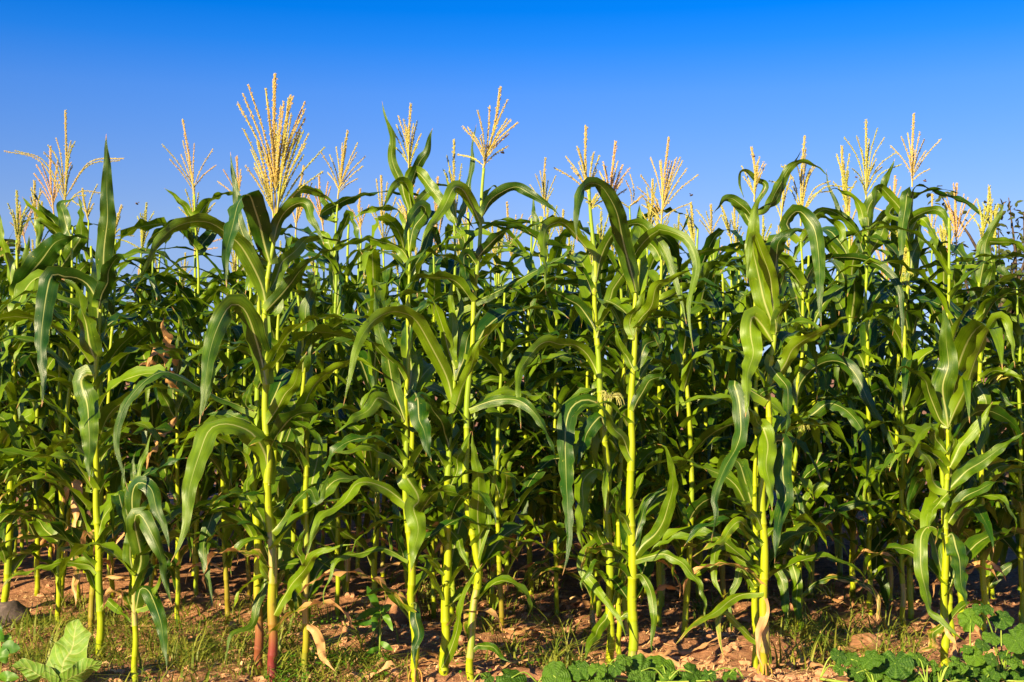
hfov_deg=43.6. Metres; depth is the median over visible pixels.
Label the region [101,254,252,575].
corn plant
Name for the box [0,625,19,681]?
round leaved weed
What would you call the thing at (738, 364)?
corn plant
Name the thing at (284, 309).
corn plant
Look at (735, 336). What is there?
corn plant
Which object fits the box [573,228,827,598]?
corn plant
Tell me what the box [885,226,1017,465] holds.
corn plant
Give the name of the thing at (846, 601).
dry corn leaf
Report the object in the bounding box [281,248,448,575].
corn plant
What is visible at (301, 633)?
dry corn leaf
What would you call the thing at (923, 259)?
corn plant
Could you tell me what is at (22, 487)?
corn plant
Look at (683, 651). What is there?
dry corn leaf
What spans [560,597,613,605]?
dry corn leaf
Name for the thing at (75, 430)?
corn plant
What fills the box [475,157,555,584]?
corn plant
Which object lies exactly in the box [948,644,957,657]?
dry corn leaf
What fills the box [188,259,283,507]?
corn plant
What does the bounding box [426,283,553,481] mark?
corn plant
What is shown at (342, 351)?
corn plant
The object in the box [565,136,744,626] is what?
corn plant
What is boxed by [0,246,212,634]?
corn plant
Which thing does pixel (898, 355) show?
corn plant
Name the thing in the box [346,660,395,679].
dry corn leaf
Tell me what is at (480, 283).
corn plant
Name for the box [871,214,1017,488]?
corn plant
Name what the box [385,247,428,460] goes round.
corn plant
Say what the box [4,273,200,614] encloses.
corn plant
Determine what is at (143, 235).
corn plant
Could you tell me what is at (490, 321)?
corn plant
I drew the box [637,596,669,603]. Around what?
dry corn leaf
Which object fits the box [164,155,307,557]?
corn plant
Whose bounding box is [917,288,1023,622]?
corn plant
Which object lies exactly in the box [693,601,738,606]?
dry corn leaf
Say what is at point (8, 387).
corn plant
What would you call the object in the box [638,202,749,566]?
corn plant
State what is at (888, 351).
corn plant
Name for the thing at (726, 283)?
corn plant
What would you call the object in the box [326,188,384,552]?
corn plant
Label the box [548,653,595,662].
dry corn leaf
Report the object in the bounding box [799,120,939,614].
corn plant
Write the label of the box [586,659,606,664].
dry corn leaf
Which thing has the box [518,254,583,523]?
corn plant
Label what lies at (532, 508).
corn plant
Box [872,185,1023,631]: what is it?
corn plant
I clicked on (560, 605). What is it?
dry corn leaf
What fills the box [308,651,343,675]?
dry corn leaf
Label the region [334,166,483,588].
corn plant
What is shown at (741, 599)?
dry corn leaf
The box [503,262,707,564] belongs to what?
corn plant
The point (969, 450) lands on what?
corn plant
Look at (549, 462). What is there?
corn plant
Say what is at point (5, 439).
corn plant
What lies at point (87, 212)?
corn plant
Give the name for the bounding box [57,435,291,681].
corn plant
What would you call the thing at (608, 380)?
corn plant
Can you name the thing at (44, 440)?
corn plant
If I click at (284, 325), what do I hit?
corn plant
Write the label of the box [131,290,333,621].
corn plant
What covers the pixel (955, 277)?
corn plant
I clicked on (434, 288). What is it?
corn plant
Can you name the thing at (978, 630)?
dry corn leaf
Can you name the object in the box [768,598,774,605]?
dry corn leaf
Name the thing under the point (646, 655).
dry corn leaf
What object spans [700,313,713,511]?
corn plant
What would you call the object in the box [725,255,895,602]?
corn plant
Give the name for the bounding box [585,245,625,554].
corn plant
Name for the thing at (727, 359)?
corn plant
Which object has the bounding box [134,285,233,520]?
corn plant
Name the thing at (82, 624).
dry corn leaf
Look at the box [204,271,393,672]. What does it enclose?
corn plant
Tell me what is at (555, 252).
corn plant
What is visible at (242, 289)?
corn plant
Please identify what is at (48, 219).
corn plant
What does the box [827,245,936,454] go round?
corn plant
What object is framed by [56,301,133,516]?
corn plant
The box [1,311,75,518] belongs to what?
corn plant
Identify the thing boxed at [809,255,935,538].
corn plant
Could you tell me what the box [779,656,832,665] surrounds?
dry corn leaf
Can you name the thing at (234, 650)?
dry corn leaf
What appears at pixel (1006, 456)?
corn plant
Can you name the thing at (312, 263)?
corn plant
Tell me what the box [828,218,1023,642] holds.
corn plant
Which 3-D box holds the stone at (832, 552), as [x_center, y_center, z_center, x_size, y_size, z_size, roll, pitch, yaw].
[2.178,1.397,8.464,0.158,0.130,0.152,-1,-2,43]
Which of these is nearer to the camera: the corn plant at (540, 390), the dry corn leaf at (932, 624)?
the dry corn leaf at (932, 624)
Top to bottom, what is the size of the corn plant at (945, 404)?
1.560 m
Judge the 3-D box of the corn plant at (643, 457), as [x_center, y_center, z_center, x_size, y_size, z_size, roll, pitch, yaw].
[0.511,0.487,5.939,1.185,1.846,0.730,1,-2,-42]
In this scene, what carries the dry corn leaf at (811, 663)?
on the ground at (822, 570)
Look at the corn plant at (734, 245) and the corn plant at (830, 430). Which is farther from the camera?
the corn plant at (830, 430)
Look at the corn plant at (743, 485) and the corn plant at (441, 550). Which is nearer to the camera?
the corn plant at (743, 485)
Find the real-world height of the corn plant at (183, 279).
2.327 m
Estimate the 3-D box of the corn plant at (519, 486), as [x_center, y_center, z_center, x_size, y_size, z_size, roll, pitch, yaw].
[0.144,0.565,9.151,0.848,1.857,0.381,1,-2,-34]
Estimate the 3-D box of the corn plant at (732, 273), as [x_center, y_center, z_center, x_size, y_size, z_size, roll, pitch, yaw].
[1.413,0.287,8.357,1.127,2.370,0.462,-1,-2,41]
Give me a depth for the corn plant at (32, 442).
7.14 m
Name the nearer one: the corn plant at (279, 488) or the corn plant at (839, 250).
the corn plant at (279, 488)
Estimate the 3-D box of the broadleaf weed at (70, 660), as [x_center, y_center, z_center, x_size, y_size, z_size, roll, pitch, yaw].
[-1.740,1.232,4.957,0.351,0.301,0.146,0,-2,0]
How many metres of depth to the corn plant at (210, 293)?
7.09 m
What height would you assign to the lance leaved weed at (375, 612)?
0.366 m
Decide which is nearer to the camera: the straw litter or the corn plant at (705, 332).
the straw litter
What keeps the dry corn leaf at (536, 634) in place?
on the ground at (822, 570)
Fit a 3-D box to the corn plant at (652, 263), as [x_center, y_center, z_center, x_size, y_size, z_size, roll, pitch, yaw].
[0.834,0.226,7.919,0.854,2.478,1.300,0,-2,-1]
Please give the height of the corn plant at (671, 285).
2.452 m
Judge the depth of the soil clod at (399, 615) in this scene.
6.24 m
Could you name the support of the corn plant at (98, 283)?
on the ground at (822, 570)
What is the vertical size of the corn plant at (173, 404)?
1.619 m
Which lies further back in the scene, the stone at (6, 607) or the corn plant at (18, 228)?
the corn plant at (18, 228)
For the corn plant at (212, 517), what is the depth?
5.18 m
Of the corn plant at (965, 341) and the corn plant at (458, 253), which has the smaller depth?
the corn plant at (965, 341)
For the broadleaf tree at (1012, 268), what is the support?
on the ground at (822, 570)
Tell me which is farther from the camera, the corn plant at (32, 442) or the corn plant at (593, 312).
the corn plant at (32, 442)
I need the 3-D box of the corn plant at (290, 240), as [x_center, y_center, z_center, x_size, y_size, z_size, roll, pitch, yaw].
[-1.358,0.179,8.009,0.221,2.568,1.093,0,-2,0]
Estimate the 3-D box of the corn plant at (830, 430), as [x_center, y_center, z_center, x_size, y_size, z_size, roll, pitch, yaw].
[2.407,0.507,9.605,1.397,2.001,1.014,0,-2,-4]
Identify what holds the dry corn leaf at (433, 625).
on the ground at (822, 570)
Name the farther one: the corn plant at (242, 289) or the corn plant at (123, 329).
the corn plant at (123, 329)
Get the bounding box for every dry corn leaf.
[43,620,111,629]
[174,647,253,654]
[287,632,336,640]
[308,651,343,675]
[309,647,317,671]
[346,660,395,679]
[370,652,390,668]
[394,649,439,656]
[395,657,427,666]
[418,656,511,665]
[428,623,454,628]
[463,637,512,647]
[496,656,544,666]
[499,659,534,668]
[501,628,572,641]
[507,619,544,631]
[528,625,557,633]
[537,600,570,615]
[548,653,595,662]
[557,638,577,647]
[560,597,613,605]
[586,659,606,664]
[618,650,694,659]
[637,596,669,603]
[648,656,718,667]
[649,622,688,632]
[656,589,682,597]
[656,595,697,607]
[656,615,725,632]
[663,635,724,655]
[673,587,720,596]
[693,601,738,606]
[713,594,780,600]
[768,595,807,609]
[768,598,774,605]
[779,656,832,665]
[789,595,831,601]
[795,660,831,671]
[812,595,830,599]
[825,637,881,655]
[832,598,876,611]
[890,599,900,607]
[917,622,959,628]
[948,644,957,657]
[974,625,1000,639]
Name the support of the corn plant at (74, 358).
on the ground at (822, 570)
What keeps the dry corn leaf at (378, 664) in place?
on the ground at (822, 570)
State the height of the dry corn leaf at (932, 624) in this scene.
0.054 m
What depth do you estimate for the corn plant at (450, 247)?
8.54 m
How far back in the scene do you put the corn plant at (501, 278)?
10.36 m
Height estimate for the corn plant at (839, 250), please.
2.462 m
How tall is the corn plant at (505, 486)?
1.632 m
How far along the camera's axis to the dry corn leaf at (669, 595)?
7.19 m
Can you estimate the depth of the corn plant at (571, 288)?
8.66 m
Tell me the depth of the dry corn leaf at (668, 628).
6.09 m
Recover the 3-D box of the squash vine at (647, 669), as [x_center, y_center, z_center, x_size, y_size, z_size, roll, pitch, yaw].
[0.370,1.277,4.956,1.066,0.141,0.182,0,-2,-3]
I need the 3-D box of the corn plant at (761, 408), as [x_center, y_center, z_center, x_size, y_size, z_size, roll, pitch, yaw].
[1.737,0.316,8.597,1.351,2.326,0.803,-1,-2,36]
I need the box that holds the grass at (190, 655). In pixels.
[0,555,987,681]
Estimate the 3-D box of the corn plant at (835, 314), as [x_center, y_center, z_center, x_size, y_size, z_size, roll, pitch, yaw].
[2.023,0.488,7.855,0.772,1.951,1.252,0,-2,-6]
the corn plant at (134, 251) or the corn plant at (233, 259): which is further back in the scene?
the corn plant at (233, 259)
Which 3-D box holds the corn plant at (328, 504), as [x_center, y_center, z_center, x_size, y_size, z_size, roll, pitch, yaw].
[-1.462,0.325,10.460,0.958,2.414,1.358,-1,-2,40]
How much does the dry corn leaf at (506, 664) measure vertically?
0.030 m
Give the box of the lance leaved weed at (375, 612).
[348,586,392,658]
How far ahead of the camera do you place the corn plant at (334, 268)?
6.63 m
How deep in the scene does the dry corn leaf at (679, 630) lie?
6.04 m
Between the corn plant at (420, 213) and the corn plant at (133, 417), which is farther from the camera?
the corn plant at (133, 417)
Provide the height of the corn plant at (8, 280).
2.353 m
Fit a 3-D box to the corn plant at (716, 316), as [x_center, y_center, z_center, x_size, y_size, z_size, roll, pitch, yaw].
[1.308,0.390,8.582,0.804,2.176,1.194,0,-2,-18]
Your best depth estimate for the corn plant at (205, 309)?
11.16 m
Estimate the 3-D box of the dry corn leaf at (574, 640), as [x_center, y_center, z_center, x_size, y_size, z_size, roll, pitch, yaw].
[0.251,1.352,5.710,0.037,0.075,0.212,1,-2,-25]
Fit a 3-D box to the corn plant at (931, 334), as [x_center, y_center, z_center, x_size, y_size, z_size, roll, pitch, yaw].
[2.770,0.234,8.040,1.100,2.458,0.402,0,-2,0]
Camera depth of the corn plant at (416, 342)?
7.59 m
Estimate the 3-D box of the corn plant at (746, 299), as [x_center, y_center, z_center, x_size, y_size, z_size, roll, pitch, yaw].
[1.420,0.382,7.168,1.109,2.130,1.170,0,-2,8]
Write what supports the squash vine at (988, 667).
on the ground at (822, 570)
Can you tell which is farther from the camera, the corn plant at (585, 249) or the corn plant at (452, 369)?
the corn plant at (585, 249)
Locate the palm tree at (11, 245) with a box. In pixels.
[0,239,56,265]
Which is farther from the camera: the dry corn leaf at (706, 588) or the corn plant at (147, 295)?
the corn plant at (147, 295)
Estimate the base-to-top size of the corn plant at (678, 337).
1.661 m
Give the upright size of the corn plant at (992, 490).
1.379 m
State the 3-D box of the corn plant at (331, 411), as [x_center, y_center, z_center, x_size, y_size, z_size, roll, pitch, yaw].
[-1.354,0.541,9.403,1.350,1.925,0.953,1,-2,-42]
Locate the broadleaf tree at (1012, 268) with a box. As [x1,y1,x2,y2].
[926,185,1023,490]
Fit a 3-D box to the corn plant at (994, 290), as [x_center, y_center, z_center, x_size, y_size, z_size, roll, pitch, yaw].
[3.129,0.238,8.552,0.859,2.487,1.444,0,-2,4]
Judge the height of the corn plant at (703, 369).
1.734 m
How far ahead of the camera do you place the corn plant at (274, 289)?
5.07 m
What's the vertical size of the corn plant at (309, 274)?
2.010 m
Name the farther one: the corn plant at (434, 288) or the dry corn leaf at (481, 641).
the corn plant at (434, 288)
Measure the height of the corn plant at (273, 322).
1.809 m
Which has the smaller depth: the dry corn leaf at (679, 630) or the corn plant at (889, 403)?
the dry corn leaf at (679, 630)
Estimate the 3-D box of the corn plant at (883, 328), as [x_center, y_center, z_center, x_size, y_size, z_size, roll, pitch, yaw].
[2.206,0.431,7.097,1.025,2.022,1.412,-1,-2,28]
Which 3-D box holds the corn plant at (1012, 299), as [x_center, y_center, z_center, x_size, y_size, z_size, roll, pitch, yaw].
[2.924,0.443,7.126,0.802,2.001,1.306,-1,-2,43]
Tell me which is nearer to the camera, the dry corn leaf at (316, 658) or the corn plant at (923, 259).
the dry corn leaf at (316, 658)
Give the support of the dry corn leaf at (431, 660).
on the ground at (822, 570)
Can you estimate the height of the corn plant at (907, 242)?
2.560 m
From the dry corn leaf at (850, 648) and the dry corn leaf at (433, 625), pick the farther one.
the dry corn leaf at (433, 625)
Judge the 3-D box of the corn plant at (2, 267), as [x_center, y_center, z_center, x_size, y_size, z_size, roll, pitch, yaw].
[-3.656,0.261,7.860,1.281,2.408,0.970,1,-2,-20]
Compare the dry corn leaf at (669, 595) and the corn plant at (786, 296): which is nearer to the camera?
the dry corn leaf at (669, 595)
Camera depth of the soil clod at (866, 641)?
5.61 m
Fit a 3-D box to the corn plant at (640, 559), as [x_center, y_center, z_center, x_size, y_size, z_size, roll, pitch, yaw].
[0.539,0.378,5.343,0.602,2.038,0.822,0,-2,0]
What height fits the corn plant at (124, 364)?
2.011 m
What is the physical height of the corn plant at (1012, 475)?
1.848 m
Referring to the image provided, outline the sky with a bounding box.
[0,0,1023,375]
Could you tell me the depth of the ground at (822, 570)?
6.61 m
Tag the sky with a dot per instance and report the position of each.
(722, 79)
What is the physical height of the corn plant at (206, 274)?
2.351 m
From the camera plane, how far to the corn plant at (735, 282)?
9.49 m
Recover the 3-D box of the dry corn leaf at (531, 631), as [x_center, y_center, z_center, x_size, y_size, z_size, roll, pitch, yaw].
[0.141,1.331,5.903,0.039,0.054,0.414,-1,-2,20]
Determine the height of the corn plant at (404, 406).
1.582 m
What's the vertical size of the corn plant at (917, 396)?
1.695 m
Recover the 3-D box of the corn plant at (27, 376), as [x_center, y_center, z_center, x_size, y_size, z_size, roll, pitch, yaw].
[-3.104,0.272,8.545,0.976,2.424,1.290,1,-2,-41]
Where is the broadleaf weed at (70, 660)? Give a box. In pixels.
[12,619,101,681]
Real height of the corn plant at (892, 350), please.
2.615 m
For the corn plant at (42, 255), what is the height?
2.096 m
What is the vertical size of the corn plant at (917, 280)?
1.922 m
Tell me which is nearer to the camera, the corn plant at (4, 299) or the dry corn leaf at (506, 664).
the dry corn leaf at (506, 664)
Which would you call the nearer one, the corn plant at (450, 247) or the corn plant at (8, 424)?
the corn plant at (8, 424)
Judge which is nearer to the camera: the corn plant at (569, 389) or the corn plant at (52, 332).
the corn plant at (569, 389)
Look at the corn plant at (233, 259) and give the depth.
10.37 m
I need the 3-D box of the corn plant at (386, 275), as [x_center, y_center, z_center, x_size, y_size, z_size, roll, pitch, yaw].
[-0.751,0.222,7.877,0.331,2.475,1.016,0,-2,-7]
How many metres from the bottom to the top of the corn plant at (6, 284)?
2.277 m
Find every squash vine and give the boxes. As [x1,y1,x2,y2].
[473,653,744,681]
[819,647,940,681]
[928,602,1023,681]
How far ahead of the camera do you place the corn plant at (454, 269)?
6.32 m
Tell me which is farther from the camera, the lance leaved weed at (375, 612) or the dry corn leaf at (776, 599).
the dry corn leaf at (776, 599)
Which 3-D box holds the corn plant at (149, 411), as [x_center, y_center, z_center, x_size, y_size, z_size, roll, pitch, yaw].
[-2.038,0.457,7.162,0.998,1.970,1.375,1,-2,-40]
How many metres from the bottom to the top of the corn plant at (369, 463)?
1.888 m
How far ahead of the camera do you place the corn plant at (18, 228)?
7.71 m
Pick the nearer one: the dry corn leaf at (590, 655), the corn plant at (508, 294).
the dry corn leaf at (590, 655)
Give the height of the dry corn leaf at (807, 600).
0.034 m
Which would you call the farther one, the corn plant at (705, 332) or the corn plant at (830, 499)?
the corn plant at (705, 332)
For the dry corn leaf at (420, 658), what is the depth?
5.26 m
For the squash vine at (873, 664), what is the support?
on the ground at (822, 570)
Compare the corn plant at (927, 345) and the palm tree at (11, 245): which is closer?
the corn plant at (927, 345)
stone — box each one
[0,600,31,628]
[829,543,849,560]
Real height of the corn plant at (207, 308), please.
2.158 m
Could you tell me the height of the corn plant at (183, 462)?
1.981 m
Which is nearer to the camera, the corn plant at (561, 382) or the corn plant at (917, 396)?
the corn plant at (917, 396)
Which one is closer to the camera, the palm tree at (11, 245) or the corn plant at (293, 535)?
the corn plant at (293, 535)
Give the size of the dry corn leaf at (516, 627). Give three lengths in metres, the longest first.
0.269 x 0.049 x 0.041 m
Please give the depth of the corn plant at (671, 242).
5.64 m
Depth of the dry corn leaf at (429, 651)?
5.53 m
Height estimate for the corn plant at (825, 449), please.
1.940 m
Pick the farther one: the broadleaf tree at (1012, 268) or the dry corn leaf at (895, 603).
the broadleaf tree at (1012, 268)
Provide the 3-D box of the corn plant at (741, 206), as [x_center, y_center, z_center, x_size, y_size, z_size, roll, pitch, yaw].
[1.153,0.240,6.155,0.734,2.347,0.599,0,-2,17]
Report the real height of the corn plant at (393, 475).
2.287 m
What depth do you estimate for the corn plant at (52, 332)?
7.62 m
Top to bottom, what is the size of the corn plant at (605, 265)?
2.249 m
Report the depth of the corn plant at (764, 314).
5.11 m
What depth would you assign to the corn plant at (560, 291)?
12.21 m
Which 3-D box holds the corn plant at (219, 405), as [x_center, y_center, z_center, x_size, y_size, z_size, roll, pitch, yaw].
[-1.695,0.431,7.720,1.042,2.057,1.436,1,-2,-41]
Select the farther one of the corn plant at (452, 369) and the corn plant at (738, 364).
the corn plant at (738, 364)
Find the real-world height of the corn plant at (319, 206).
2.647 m
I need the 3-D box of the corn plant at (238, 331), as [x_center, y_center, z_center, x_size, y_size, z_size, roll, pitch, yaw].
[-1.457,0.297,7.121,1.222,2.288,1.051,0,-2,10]
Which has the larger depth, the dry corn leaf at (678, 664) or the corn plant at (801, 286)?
the corn plant at (801, 286)
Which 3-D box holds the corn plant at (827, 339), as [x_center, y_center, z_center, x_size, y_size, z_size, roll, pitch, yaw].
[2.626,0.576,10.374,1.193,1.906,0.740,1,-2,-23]
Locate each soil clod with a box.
[383,588,422,627]
[848,633,882,651]
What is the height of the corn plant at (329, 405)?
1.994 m
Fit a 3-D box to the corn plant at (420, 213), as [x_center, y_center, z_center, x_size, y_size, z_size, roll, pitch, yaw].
[-0.430,0.128,6.339,1.028,2.574,0.707,0,-2,-16]
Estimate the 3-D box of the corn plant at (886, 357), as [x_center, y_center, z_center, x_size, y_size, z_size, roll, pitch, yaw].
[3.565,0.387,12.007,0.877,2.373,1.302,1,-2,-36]
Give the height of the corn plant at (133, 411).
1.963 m
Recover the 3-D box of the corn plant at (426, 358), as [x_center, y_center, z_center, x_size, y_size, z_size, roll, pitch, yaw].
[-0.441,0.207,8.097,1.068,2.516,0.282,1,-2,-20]
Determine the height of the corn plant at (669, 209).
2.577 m
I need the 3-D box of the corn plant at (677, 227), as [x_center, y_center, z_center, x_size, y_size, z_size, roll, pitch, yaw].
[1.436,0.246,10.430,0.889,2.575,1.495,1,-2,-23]
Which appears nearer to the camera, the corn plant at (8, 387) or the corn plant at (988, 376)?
the corn plant at (8, 387)
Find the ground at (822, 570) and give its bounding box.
[0,376,1023,681]
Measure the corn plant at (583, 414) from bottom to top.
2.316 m
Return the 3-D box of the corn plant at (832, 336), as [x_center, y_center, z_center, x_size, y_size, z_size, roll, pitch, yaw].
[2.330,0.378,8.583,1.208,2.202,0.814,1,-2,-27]
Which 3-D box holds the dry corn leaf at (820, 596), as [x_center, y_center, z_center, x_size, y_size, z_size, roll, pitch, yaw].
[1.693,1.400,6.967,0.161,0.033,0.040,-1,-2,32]
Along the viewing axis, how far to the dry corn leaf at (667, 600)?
6.62 m
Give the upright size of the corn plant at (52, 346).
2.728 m
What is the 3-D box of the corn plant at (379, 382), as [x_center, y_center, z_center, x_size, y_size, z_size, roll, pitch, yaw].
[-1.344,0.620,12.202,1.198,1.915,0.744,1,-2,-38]
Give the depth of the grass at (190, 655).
5.67 m
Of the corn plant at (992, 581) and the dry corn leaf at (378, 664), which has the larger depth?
the corn plant at (992, 581)
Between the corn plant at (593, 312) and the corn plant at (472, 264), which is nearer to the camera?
the corn plant at (593, 312)
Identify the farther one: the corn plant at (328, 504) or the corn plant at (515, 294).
the corn plant at (328, 504)
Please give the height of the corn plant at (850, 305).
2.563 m
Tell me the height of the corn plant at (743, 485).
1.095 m
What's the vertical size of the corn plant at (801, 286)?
2.434 m
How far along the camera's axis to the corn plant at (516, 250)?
7.12 m
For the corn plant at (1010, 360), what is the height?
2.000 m
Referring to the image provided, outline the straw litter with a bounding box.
[0,575,1019,681]
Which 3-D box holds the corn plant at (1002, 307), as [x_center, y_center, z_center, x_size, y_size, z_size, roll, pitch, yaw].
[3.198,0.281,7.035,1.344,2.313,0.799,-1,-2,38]
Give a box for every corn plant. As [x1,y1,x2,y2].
[0,109,122,605]
[0,136,201,660]
[0,146,120,559]
[0,180,72,595]
[0,190,75,575]
[0,199,164,620]
[0,201,83,542]
[0,216,90,601]
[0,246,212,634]
[0,258,112,554]
[0,264,22,484]
[0,271,31,450]
[0,278,8,528]
[0,280,34,494]
[0,283,173,598]
[0,287,75,526]
[0,326,38,526]
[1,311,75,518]
[3,191,41,551]
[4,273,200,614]
[6,239,124,519]
[8,184,146,572]
[19,239,216,597]
[23,253,127,575]
[48,205,188,575]
[53,296,150,520]
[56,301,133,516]
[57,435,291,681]
[69,252,246,586]
[73,202,234,473]
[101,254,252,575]
[102,324,171,526]
[105,183,248,575]
[105,266,246,548]
[112,307,261,623]
[113,119,241,596]
[113,288,364,673]
[116,259,156,388]
[117,264,208,473]
[126,238,236,536]
[126,253,223,477]
[130,246,316,560]
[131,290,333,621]
[134,73,390,681]
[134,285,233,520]
[145,280,208,340]
[151,218,356,594]
[156,269,349,556]
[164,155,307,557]
[170,288,379,637]
[175,293,240,494]
[179,266,363,562]
[187,249,255,397]
[187,260,399,550]
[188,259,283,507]
[191,256,290,485]
[198,279,367,566]
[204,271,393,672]
[215,224,443,595]
[232,130,418,615]
[232,272,330,396]
[242,248,485,618]
[246,263,392,549]
[252,176,392,547]
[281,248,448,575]
[284,165,311,567]
[286,292,365,520]
[290,256,330,451]
[298,289,544,681]
[303,273,353,508]
[318,254,557,618]
[321,103,539,623]
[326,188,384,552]
[329,237,448,513]
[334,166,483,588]
[340,188,493,540]
[343,283,556,675]
[360,212,580,593]
[366,279,516,557]
[367,176,488,557]
[367,270,551,514]
[371,175,401,576]
[378,379,392,500]
[383,139,571,625]
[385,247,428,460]
[393,229,493,426]
[396,86,572,679]
[412,293,614,632]
[414,267,580,607]
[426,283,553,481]
[435,273,567,574]
[441,218,612,594]
[446,229,550,453]
[462,207,511,293]
[473,125,699,662]
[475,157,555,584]
[478,221,523,470]
[479,202,567,557]
[484,276,670,614]
[488,205,593,575]
[497,216,568,539]
[499,357,674,628]
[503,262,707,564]
[503,272,716,616]
[504,205,615,565]
[509,140,692,654]
[512,237,620,557]
[515,211,701,575]
[516,310,548,542]
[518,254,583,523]
[522,244,606,382]
[523,271,721,634]
[544,256,774,599]
[551,286,820,637]
[552,174,698,391]
[561,255,592,416]
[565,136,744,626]
[568,177,713,656]
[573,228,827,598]
[578,237,614,367]
[578,288,745,606]
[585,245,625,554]
[608,199,708,513]
[634,178,709,531]
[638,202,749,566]
[643,274,818,600]
[649,189,854,676]
[650,415,874,670]
[663,205,813,560]
[664,204,746,572]
[665,214,729,519]
[667,246,769,532]
[668,231,844,537]
[668,268,765,509]
[683,298,892,615]
[688,147,832,617]
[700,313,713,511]
[701,215,861,519]
[701,275,828,564]
[713,135,916,632]
[714,165,832,564]
[718,207,749,538]
[725,239,818,515]
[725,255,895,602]
[764,276,920,502]
[764,292,891,551]
[775,269,925,575]
[792,189,894,422]
[793,146,914,597]
[793,249,995,598]
[798,301,865,506]
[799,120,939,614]
[801,369,965,610]
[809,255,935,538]
[812,246,937,543]
[813,237,919,551]
[816,113,1004,626]
[820,224,957,506]
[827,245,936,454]
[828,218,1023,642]
[831,262,932,410]
[841,291,994,618]
[854,175,954,551]
[857,306,1023,666]
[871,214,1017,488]
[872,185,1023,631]
[872,257,1010,536]
[877,182,1017,362]
[878,193,1010,521]
[880,320,988,527]
[881,262,1023,612]
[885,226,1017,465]
[915,490,1017,604]
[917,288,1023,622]
[923,192,1023,558]
[961,267,1023,565]
[965,278,1023,539]
[975,355,1023,598]
[976,378,1023,498]
[984,304,1017,501]
[989,272,1023,437]
[990,352,1017,464]
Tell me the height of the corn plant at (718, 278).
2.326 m
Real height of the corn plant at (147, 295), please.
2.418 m
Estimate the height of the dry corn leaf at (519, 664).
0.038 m
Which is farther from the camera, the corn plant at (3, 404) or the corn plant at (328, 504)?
the corn plant at (328, 504)
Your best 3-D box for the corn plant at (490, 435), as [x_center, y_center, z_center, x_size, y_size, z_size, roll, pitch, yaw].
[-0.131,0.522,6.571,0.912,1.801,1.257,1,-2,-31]

